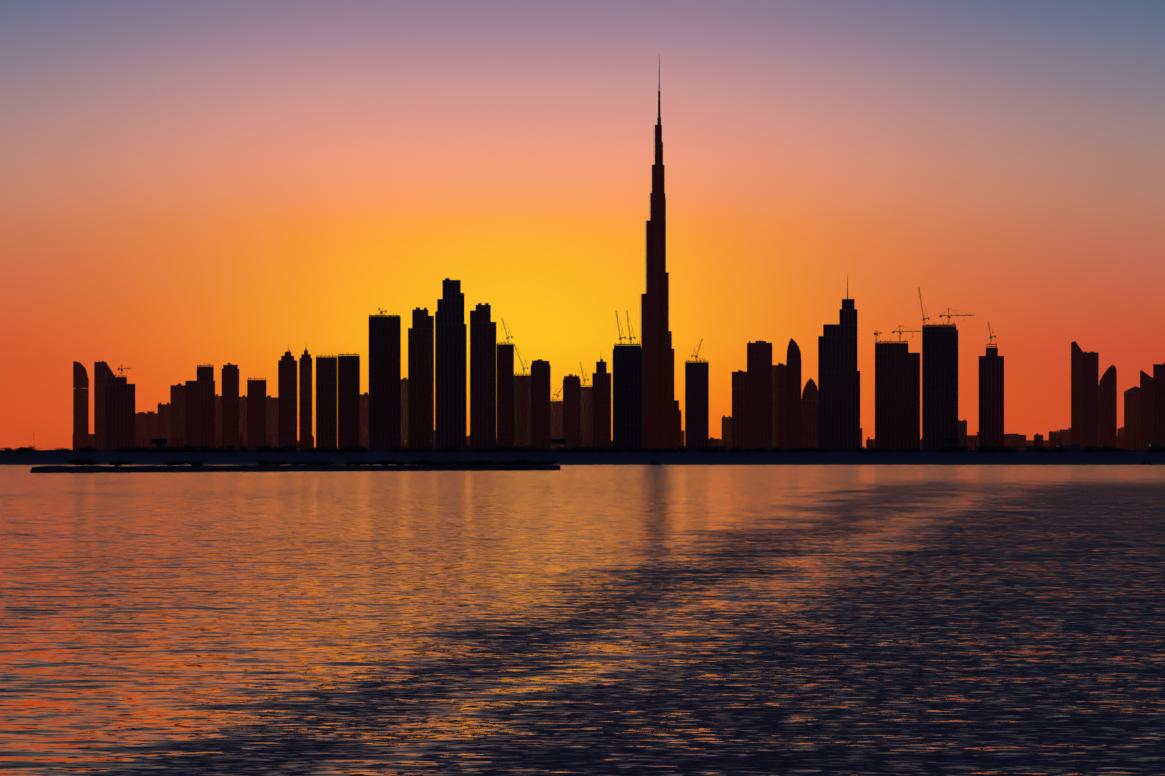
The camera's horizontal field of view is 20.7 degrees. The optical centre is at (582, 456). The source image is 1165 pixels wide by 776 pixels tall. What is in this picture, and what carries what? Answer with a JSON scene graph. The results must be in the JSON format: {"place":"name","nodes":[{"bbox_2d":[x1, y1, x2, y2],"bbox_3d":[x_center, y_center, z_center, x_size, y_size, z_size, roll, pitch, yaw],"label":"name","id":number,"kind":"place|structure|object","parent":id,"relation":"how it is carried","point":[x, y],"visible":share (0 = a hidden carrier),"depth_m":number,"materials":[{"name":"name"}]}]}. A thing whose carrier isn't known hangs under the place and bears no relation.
{"place":"outdoors","nodes":[
{"label":"outdoors","id":0,"kind":"place"},
{"bbox_2d":[73,361,88,449],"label":"tower","id":1,"kind":"structure","parent":0,"point":[80,408],"depth_m":7014.44,"materials":[{"name":"black glass"}]},
{"bbox_2d":[94,361,114,449],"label":"tower","id":2,"kind":"structure","parent":0,"point":[102,371],"depth_m":6805.03,"materials":[{"name":"black glass"}]},
{"bbox_2d":[105,374,134,449],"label":"tower","id":3,"kind":"structure","parent":0,"point":[120,412],"depth_m":6199.87,"materials":[{"name":"black glass"}]},
{"bbox_2d":[135,411,157,447],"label":"block","id":4,"kind":"structure","parent":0,"point":[146,426],"depth_m":7603.59,"materials":[{"name":"brown glass"}]},
{"bbox_2d":[143,439,181,446],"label":"road gantry","id":5,"kind":"object","parent":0,"point":[158,441],"visible":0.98,"depth_m":1992.54,"materials":[{"name":"grey metal"}]},
{"bbox_2d":[158,403,169,446],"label":"tower","id":6,"kind":"structure","parent":0,"point":[164,420],"depth_m":7210.81,"materials":[{"name":"brown glass"}]},
{"bbox_2d":[170,383,184,445],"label":"tower","id":7,"kind":"structure","parent":0,"point":[177,409],"depth_m":6906.55,"materials":[{"name":"black glass"}]},
{"bbox_2d":[185,363,214,449],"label":"tower","id":8,"kind":"structure","parent":0,"point":[200,411],"depth_m":6396.95,"materials":[{"name":"black glass"}]},
{"bbox_2d":[215,435,219,449],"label":"building","id":9,"kind":"structure","parent":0,"point":[217,442],"depth_m":7302.87,"materials":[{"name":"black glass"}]},
{"bbox_2d":[215,394,221,436],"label":"block","id":10,"kind":"structure","parent":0,"point":[218,415],"depth_m":7411.32,"materials":[{"name":"brown glass"}]},
{"bbox_2d":[239,395,246,444],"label":"block","id":11,"kind":"structure","parent":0,"point":[243,415],"depth_m":7408.11,"materials":[{"name":"brown glass"}]},
{"bbox_2d":[247,376,265,449],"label":"tower","id":12,"kind":"structure","parent":0,"point":[256,412],"depth_m":6500.12,"materials":[{"name":"black glass"}]},
{"bbox_2d":[266,395,277,446],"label":"block","id":13,"kind":"structure","parent":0,"point":[272,419],"depth_m":7403.61,"materials":[{"name":"brown glass"}]},
{"bbox_2d":[278,350,296,449],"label":"tower","id":14,"kind":"structure","parent":0,"point":[287,392],"depth_m":6298.60,"materials":[{"name":"black glass"}]},
{"bbox_2d":[30,464,560,472],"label":"breakwater","id":15,"kind":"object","parent":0,"point":[152,468],"depth_m":1021.15,"materials":[{"name":"black stone"}]},
{"bbox_2d":[67,457,100,465],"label":"mangrove","id":16,"kind":"object","parent":15,"relation":"on","point":[82,461],"visible":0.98,"depth_m":956.53,"materials":[{"name":"black plant"}]},
{"bbox_2d":[106,460,131,465],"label":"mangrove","id":17,"kind":"object","parent":15,"relation":"on","point":[119,463],"visible":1,"depth_m":969.67,"materials":[{"name":"black plant"}]},
{"bbox_2d":[164,461,182,465],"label":"mangrove","id":18,"kind":"object","parent":15,"relation":"on","point":[170,463],"visible":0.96,"depth_m":991.37,"materials":[{"name":"black plant"}]},
{"bbox_2d":[183,460,204,465],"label":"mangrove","id":19,"kind":"object","parent":15,"relation":"on","point":[196,463],"visible":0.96,"depth_m":999.99,"materials":[{"name":"black plant"}]},
{"bbox_2d":[255,460,274,464],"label":"mangrove","id":20,"kind":"object","parent":15,"relation":"on","point":[264,462],"visible":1,"depth_m":1028.46,"materials":[{"name":"black plant"}]},
{"bbox_2d":[274,460,289,465],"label":"mangrove","id":21,"kind":"object","parent":15,"relation":"on","point":[278,462],"visible":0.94,"depth_m":1031.04,"materials":[{"name":"black plant"}]},
{"bbox_2d":[289,461,312,464],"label":"mangrove","id":22,"kind":"object","parent":15,"relation":"on","point":[300,463],"visible":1,"depth_m":1041.16,"materials":[{"name":"black plant"}]},
{"bbox_2d":[310,460,334,464],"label":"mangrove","id":23,"kind":"object","parent":15,"relation":"on","point":[317,462],"visible":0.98,"depth_m":1043.07,"materials":[{"name":"black plant"}]},
{"bbox_2d":[344,461,363,464],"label":"mangrove","id":24,"kind":"object","parent":15,"relation":"on","point":[353,463],"visible":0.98,"depth_m":1062.43,"materials":[{"name":"black plant"}]},
{"bbox_2d":[361,461,379,465],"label":"mangrove","id":25,"kind":"object","parent":15,"relation":"on","point":[371,463],"visible":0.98,"depth_m":1062.27,"materials":[{"name":"black plant"}]},
{"bbox_2d":[376,459,399,464],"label":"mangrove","id":26,"kind":"object","parent":15,"relation":"on","point":[383,462],"visible":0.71,"depth_m":1072.78,"materials":[{"name":"black plant"}]},
{"bbox_2d":[387,461,409,464],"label":"mangrove","id":27,"kind":"object","parent":15,"relation":"on","point":[399,463],"visible":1,"depth_m":1070.21,"materials":[{"name":"black plant"}]},
{"bbox_2d":[411,459,436,464],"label":"mangrove","id":28,"kind":"object","parent":15,"relation":"on","point":[425,462],"visible":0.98,"depth_m":1080.59,"materials":[{"name":"black plant"}]},
{"bbox_2d":[466,460,484,464],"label":"mangrove","id":29,"kind":"object","parent":15,"relation":"on","point":[475,462],"visible":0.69,"depth_m":1096.82,"materials":[{"name":"black plant"}]},
{"bbox_2d":[498,461,518,464],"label":"mangrove","id":30,"kind":"object","parent":15,"relation":"on","point":[509,463],"visible":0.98,"depth_m":1110.13,"materials":[{"name":"black plant"}]},
{"bbox_2d":[512,459,528,464],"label":"mangrove","id":31,"kind":"object","parent":15,"relation":"on","point":[521,461],"visible":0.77,"depth_m":1119.74,"materials":[{"name":"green plant"}]},
{"bbox_2d":[536,460,557,464],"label":"mangrove","id":32,"kind":"object","parent":15,"relation":"on","point":[545,462],"visible":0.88,"depth_m":1124.20,"materials":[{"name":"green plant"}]},
{"bbox_2d":[299,348,311,449],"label":"tower","id":33,"kind":"structure","parent":0,"point":[305,400],"depth_m":6353.27,"materials":[{"name":"black glass"}]},
{"bbox_2d":[316,353,336,449],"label":"tower","id":34,"kind":"structure","parent":0,"point":[326,400],"depth_m":5994.93,"materials":[{"name":"black glass"}]},
{"bbox_2d":[338,352,359,448],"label":"tower","id":35,"kind":"structure","parent":0,"point":[348,395],"depth_m":5893.49,"materials":[{"name":"black glass"}]},
{"bbox_2d":[360,392,368,449],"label":"block","id":36,"kind":"structure","parent":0,"point":[364,416],"depth_m":7300.51,"materials":[{"name":"brown glass"}]},
{"bbox_2d":[401,378,407,449],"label":"block","id":37,"kind":"structure","parent":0,"point":[404,406],"depth_m":7000.59,"materials":[{"name":"brown glass"}]},
{"bbox_2d":[403,435,407,448],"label":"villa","id":38,"kind":"object","parent":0,"point":[405,441],"visible":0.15,"depth_m":6878.39,"materials":[{"name":"brown glass"}]},
{"bbox_2d":[408,307,433,449],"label":"tower","id":39,"kind":"structure","parent":0,"point":[421,378],"depth_m":5887.04,"materials":[{"name":"black glass"}]},
{"bbox_2d":[435,278,466,449],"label":"tower","id":40,"kind":"structure","parent":0,"point":[450,377],"depth_m":5682.88,"materials":[{"name":"black glass"}]},
{"bbox_2d":[470,303,495,448],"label":"tower","id":41,"kind":"structure","parent":0,"point":[482,375],"depth_m":5834.15,"materials":[{"name":"black glass"}]},
{"bbox_2d":[497,341,513,447],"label":"tower","id":42,"kind":"structure","parent":0,"point":[505,394],"depth_m":5989.96,"materials":[{"name":"black glass"}]},
{"bbox_2d":[514,371,530,449],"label":"tower","id":43,"kind":"structure","parent":0,"point":[522,410],"depth_m":6488.63,"materials":[{"name":"black glass"}]},
{"bbox_2d":[531,359,550,449],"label":"tower","id":44,"kind":"structure","parent":0,"point":[540,400],"depth_m":6185.81,"materials":[{"name":"black glass"}]},
{"bbox_2d":[551,397,562,449],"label":"block","id":45,"kind":"structure","parent":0,"point":[556,419],"depth_m":7187.42,"materials":[{"name":"brown glass"}]},
{"bbox_2d":[543,439,581,447],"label":"road gantry","id":46,"kind":"object","parent":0,"point":[558,441],"visible":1,"depth_m":1986.34,"materials":[{"name":"grey metal"}]},
{"bbox_2d":[563,374,580,449],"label":"tower","id":47,"kind":"structure","parent":0,"point":[571,407],"depth_m":6385.81,"materials":[{"name":"black glass"}]},
{"bbox_2d":[0,465,1164,775],"bbox_3d":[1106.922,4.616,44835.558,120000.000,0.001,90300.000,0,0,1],"label":"water surface","id":48,"kind":"object","parent":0,"point":[788,621],"visible":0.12,"depth_m":89.40,"materials":[{"name":"orange liquid"}]},
{"bbox_2d":[0,452,1164,464],"bbox_3d":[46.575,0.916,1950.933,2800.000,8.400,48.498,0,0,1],"label":"shoreline","id":49,"kind":"structure","parent":48,"relation":"on","point":[719,458],"depth_m":1956.16,"materials":[{"name":"black"}]},
{"bbox_2d":[115,446,138,451],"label":"causeway tree","id":50,"kind":"object","parent":49,"relation":"on","point":[128,448],"visible":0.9,"depth_m":1977.86,"materials":[{"name":"black plant"}]},
{"bbox_2d":[132,446,150,451],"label":"causeway tree","id":51,"kind":"object","parent":49,"relation":"on","point":[142,449],"visible":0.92,"depth_m":1978.85,"materials":[{"name":"black plant"}]},
{"bbox_2d":[170,446,186,451],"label":"causeway tree","id":52,"kind":"object","parent":49,"relation":"on","point":[177,448],"visible":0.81,"depth_m":1976.86,"materials":[{"name":"black plant"}]},
{"bbox_2d":[183,445,196,451],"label":"causeway tree","id":53,"kind":"object","parent":49,"relation":"on","point":[190,447],"visible":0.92,"depth_m":1976.35,"materials":[{"name":"black plant"}]},
{"bbox_2d":[219,445,235,451],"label":"causeway tree","id":54,"kind":"object","parent":49,"relation":"on","point":[228,448],"visible":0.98,"depth_m":1975.95,"materials":[{"name":"black plant"}]},
{"bbox_2d":[255,445,270,450],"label":"causeway tree","id":55,"kind":"object","parent":49,"relation":"on","point":[262,447],"visible":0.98,"depth_m":1976.62,"materials":[{"name":"black plant"}]},
{"bbox_2d":[315,446,330,451],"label":"causeway tree","id":56,"kind":"object","parent":49,"relation":"on","point":[322,448],"visible":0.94,"depth_m":1974.72,"materials":[{"name":"black plant"}]},
{"bbox_2d":[348,446,370,451],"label":"causeway tree","id":57,"kind":"object","parent":49,"relation":"on","point":[360,449],"visible":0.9,"depth_m":1974.86,"materials":[{"name":"black plant"}]},
{"bbox_2d":[420,446,436,451],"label":"causeway tree","id":58,"kind":"object","parent":49,"relation":"on","point":[427,448],"visible":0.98,"depth_m":1971.87,"materials":[{"name":"black plant"}]},
{"bbox_2d":[446,445,459,451],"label":"causeway tree","id":59,"kind":"object","parent":49,"relation":"on","point":[451,448],"visible":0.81,"depth_m":1973.12,"materials":[{"name":"black plant"}]},
{"bbox_2d":[750,447,769,451],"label":"causeway tree","id":60,"kind":"object","parent":49,"relation":"on","point":[763,449],"visible":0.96,"depth_m":1966.61,"materials":[{"name":"black plant"}]},
{"bbox_2d":[811,447,830,451],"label":"causeway tree","id":61,"kind":"object","parent":49,"relation":"on","point":[819,449],"visible":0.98,"depth_m":1967.55,"materials":[{"name":"black plant"}]},
{"bbox_2d":[866,447,884,451],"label":"causeway tree","id":62,"kind":"object","parent":49,"relation":"on","point":[874,449],"visible":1,"depth_m":1965.37,"materials":[{"name":"black plant"}]},
{"bbox_2d":[952,445,970,450],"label":"causeway tree","id":63,"kind":"object","parent":49,"relation":"on","point":[962,447],"visible":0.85,"depth_m":1963.44,"materials":[{"name":"black plant"}]},
{"bbox_2d":[1005,445,1021,451],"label":"causeway tree","id":64,"kind":"object","parent":49,"relation":"on","point":[1011,448],"visible":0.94,"depth_m":1962.79,"materials":[{"name":"black plant"}]},
{"bbox_2d":[1033,445,1056,450],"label":"causeway tree","id":65,"kind":"object","parent":49,"relation":"on","point":[1043,448],"visible":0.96,"depth_m":1962.75,"materials":[{"name":"black plant"}]},
{"bbox_2d":[1083,445,1096,451],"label":"causeway tree","id":66,"kind":"object","parent":49,"relation":"on","point":[1087,448],"visible":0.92,"depth_m":1964.32,"materials":[{"name":"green plant"}]},
{"bbox_2d":[1094,445,1113,450],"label":"causeway tree","id":67,"kind":"object","parent":49,"relation":"on","point":[1104,447],"visible":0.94,"depth_m":1963.74,"materials":[{"name":"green plant"}]},
{"bbox_2d":[0,0,1164,449],"label":"sky","id":68,"kind":"structure","parent":0,"point":[185,185],"materials":[{"name":"orange"}]},
{"bbox_2d":[581,384,591,449],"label":"tower","id":69,"kind":"structure","parent":0,"point":[586,415],"depth_m":6887.08,"materials":[{"name":"black glass"}]},
{"bbox_2d":[592,359,610,449],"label":"tower","id":70,"kind":"structure","parent":0,"point":[601,407],"depth_m":6083.90,"materials":[{"name":"black glass"}]},
{"bbox_2d":[613,342,641,449],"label":"tower","id":71,"kind":"structure","parent":0,"point":[627,394],"depth_m":5575.68,"materials":[{"name":"black glass"}]},
{"bbox_2d":[685,358,708,449],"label":"tower","id":72,"kind":"structure","parent":0,"point":[696,403],"depth_m":5876.24,"materials":[{"name":"black glass"}]},
{"bbox_2d":[722,415,731,445],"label":"block","id":73,"kind":"structure","parent":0,"point":[726,427],"depth_m":6981.90,"materials":[{"name":"brown glass"}]},
{"bbox_2d":[732,370,746,449],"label":"tower","id":74,"kind":"structure","parent":0,"point":[739,407],"depth_m":6378.94,"materials":[{"name":"black glass"}]},
{"bbox_2d":[747,341,771,449],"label":"tower","id":75,"kind":"structure","parent":0,"point":[759,394],"depth_m":6269.93,"materials":[{"name":"black glass"}]},
{"bbox_2d":[772,363,785,449],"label":"tower","id":76,"kind":"structure","parent":0,"point":[779,405],"depth_m":6477.08,"materials":[{"name":"black glass"}]},
{"bbox_2d":[786,338,800,449],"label":"tower","id":77,"kind":"structure","parent":0,"point":[793,397],"depth_m":6178.11,"materials":[{"name":"black glass"}]},
{"bbox_2d":[801,378,817,449],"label":"tower","id":78,"kind":"structure","parent":0,"point":[809,418],"depth_m":6573.80,"materials":[{"name":"black glass"}]},
{"bbox_2d":[818,273,859,449],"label":"tower","id":79,"kind":"structure","parent":0,"point":[838,400],"depth_m":5766.10,"materials":[{"name":"black glass"}]},
{"bbox_2d":[875,339,919,449],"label":"tower","id":80,"kind":"structure","parent":0,"point":[897,395],"depth_m":5862.95,"materials":[{"name":"black glass"}]},
{"bbox_2d":[922,322,957,449],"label":"tower","id":81,"kind":"structure","parent":0,"point":[939,381],"depth_m":5661.49,"materials":[{"name":"black glass"}]},
{"bbox_2d":[936,439,975,449],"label":"road gantry","id":82,"kind":"object","parent":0,"point":[952,441],"visible":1,"depth_m":1980.27,"materials":[{"name":"grey metal"}]},
{"bbox_2d":[958,420,966,448],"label":"block","id":83,"kind":"structure","parent":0,"point":[962,430],"depth_m":5974.34,"materials":[{"name":"brown glass"}]},
{"bbox_2d":[979,342,1003,448],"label":"tower","id":84,"kind":"structure","parent":0,"point":[991,391],"depth_m":5961.57,"materials":[{"name":"black glass"}]},
{"bbox_2d":[967,434,1018,449],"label":"block","id":85,"kind":"structure","parent":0,"point":[1009,438],"depth_m":7458.81,"materials":[{"name":"brown glass"}]},
{"bbox_2d":[1049,429,1070,449],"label":"block","id":86,"kind":"structure","parent":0,"point":[1064,435],"depth_m":7748.51,"materials":[{"name":"brown glass"}]},
{"bbox_2d":[1071,341,1082,449],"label":"tower","id":87,"kind":"structure","parent":0,"point":[1076,394],"depth_m":6764.77,"materials":[{"name":"black glass"}]},
{"bbox_2d":[1082,352,1098,449],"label":"tower","id":88,"kind":"structure","parent":0,"point":[1090,398],"depth_m":6461.15,"materials":[{"name":"black glass"}]},
{"bbox_2d":[1099,365,1116,449],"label":"tower","id":89,"kind":"structure","parent":0,"point":[1108,409],"depth_m":6657.65,"materials":[{"name":"black glass"}]},
{"bbox_2d":[1117,434,1123,449],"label":"building","id":90,"kind":"structure","parent":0,"point":[1120,440],"depth_m":7136.16,"materials":[{"name":"brown glass"}]},
{"bbox_2d":[1117,427,1123,435],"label":"building","id":91,"kind":"structure","parent":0,"point":[1120,430],"depth_m":8158.85,"materials":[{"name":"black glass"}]},
{"bbox_2d":[1124,386,1139,449],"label":"tower","id":92,"kind":"structure","parent":0,"point":[1131,412],"depth_m":6956.10,"materials":[{"name":"brown glass"}]},
{"bbox_2d":[1140,370,1152,449],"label":"tower","id":93,"kind":"structure","parent":0,"point":[1146,409],"depth_m":6559.88,"materials":[{"name":"black glass"}]},
{"bbox_3d":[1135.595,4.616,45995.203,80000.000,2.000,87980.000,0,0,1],"label":"city ground","id":94,"kind":"structure","parent":0,"visible":0},
{"bbox_2d":[222,363,238,449],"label":"tower","id":95,"kind":"structure","parent":94,"relation":"on","point":[230,402],"depth_m":6603.20,"materials":[{"name":"black glass"}]},
{"bbox_2d":[369,313,400,449],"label":"tower","id":96,"kind":"structure","parent":94,"relation":"on","point":[384,382],"depth_m":5785.85,"materials":[{"name":"black glass"}]},
{"bbox_2d":[641,61,681,449],"bbox_3d":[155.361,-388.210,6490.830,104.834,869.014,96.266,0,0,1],"label":"skyscraper","id":97,"kind":"structure","parent":94,"relation":"on","point":[661,416],"depth_m":6479.60,"materials":[{"name":"black glass"}]},
{"bbox_2d":[681,430,684,445],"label":"building","id":98,"kind":"structure","parent":94,"relation":"on","point":[683,438],"depth_m":7593.32,"materials":[{"name":"brown glass"}]},
{"bbox_2d":[709,437,717,447],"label":"building","id":99,"kind":"structure","parent":94,"relation":"on","point":[712,441],"depth_m":6679.62,"materials":[{"name":"brown glass"}]},
{"bbox_2d":[723,438,731,449],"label":"building","id":100,"kind":"structure","parent":94,"relation":"on","point":[727,443],"depth_m":6611.16,"materials":[{"name":"brown glass"}]},
{"bbox_2d":[866,437,873,448],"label":"building","id":101,"kind":"structure","parent":94,"relation":"on","point":[869,443],"depth_m":6805.20,"materials":[{"name":"brown glass"}]},
{"bbox_2d":[1015,433,1025,449],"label":"building","id":102,"kind":"structure","parent":94,"relation":"on","point":[1020,440],"depth_m":7071.38,"materials":[{"name":"brown glass"}]},
{"bbox_2d":[1026,440,1048,448],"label":"building","id":103,"kind":"structure","parent":94,"relation":"on","point":[1031,442],"depth_m":8945.28,"materials":[{"name":"brown glass"}]},
{"bbox_2d":[1034,433,1042,449],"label":"building","id":104,"kind":"structure","parent":94,"relation":"on","point":[1038,440],"depth_m":6591.38,"materials":[{"name":"brown glass"}]},
{"bbox_2d":[1051,436,1061,448],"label":"building","id":105,"kind":"structure","parent":94,"relation":"on","point":[1058,441],"depth_m":6694.89,"materials":[{"name":"brown glass"}]},
{"bbox_2d":[1153,362,1164,447],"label":"tower","id":106,"kind":"structure","parent":94,"relation":"on","point":[1158,403],"depth_m":6254.36,"materials":[{"name":"black glass"}]},
{"bbox_3d":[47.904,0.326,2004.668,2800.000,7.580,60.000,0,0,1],"label":"causeway road","id":107,"kind":"structure","parent":0,"visible":0},
{"bbox_2d":[0,449,1164,451],"bbox_3d":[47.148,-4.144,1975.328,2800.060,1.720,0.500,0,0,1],"label":"shoreline","id":108,"kind":"structure","parent":107,"relation":"on","point":[852,450],"depth_m":1976.09,"materials":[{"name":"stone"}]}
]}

